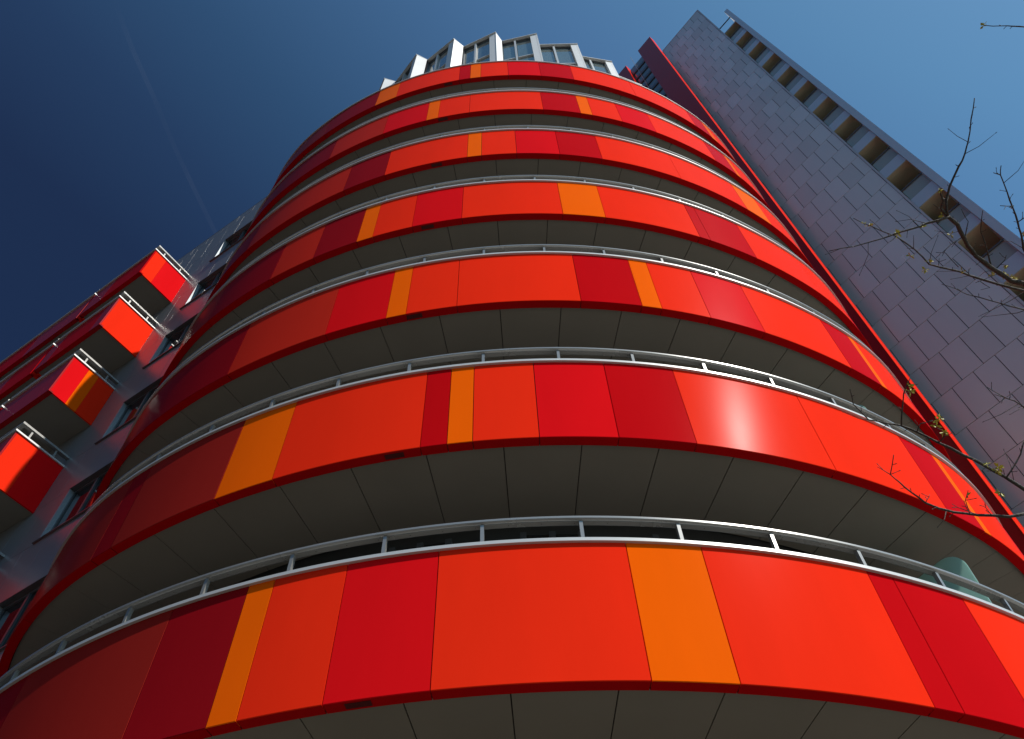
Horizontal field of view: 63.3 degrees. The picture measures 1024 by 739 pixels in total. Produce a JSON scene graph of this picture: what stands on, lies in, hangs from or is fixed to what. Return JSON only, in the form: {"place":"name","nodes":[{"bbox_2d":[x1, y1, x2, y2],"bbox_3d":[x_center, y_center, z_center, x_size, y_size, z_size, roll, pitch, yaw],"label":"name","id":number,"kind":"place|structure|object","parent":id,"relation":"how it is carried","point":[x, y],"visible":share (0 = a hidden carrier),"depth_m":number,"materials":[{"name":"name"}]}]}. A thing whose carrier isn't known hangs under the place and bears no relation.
{"place":"outdoors","nodes":[
{"label":"outdoors","id":0,"kind":"place"},
{"bbox_2d":[0,0,1023,361],"label":"sky","id":1,"kind":"structure","parent":0,"point":[129,129],"materials":[{"name":"blue"}]},
{"bbox_2d":[825,22,1023,527],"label":"bare tree","id":2,"kind":"object","parent":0,"point":[1005,276],"visible":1,"depth_m":5.75,"materials":[{"name":"brown plant"}]},
{"label":"ground","id":3,"kind":"structure","parent":0,"visible":0},
{"bbox_2d":[0,196,266,659],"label":"apartment wing","id":4,"kind":"structure","parent":3,"relation":"on","point":[79,383],"depth_m":19.27,"materials":[{"name":"red metal"}]},
{"bbox_2d":[0,575,46,651],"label":"window","id":5,"kind":"structure","parent":4,"relation":"in","point":[13,608],"depth_m":13.59,"materials":[{"name":"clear glass"}]},
{"bbox_2d":[32,460,113,544],"bbox_3d":[-7.867,2.417,15.534,1.950,1.462,0.345,-30,-61,17],"label":"window","id":6,"kind":"structure","parent":4,"relation":"in","point":[79,498],"depth_m":15.82,"materials":[{"name":"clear glass"}]},
{"bbox_2d":[94,376,162,444],"bbox_3d":[-7.941,0.818,17.952,1.950,1.462,0.345,-30,-61,17],"label":"window","id":7,"kind":"structure","parent":4,"relation":"in","point":[130,408],"depth_m":18.36,"materials":[{"name":"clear glass"}]},
{"bbox_2d":[142,313,197,368],"bbox_3d":[-8.015,-0.781,20.370,1.950,1.462,0.345,-30,-61,17],"label":"window","id":8,"kind":"structure","parent":4,"relation":"in","point":[175,337],"depth_m":20.80,"materials":[{"name":"black glass"}]},
{"bbox_2d":[179,263,226,309],"bbox_3d":[-8.089,-2.381,22.787,1.950,1.462,0.345,-30,-61,17],"label":"window","id":9,"kind":"structure","parent":4,"relation":"in","point":[211,280],"depth_m":23.26,"materials":[{"name":"black glass"}]},
{"bbox_2d":[209,220,252,261],"bbox_3d":[-8.163,-3.981,25.205,1.950,1.462,0.345,-30,-61,17],"label":"window","id":10,"kind":"structure","parent":4,"relation":"in","point":[238,235],"depth_m":25.71,"materials":[{"name":"black glass"}]},
{"bbox_2d":[0,32,1023,738],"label":"round apartment tower","id":11,"kind":"structure","parent":3,"relation":"on","point":[504,388],"depth_m":9.17,"materials":[{"name":"metal"}]},
{"bbox_2d":[618,9,1023,554],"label":"tall apartment tower","id":12,"kind":"structure","parent":3,"relation":"on","point":[821,165],"depth_m":30.14,"materials":[{"name":"grey tile"}]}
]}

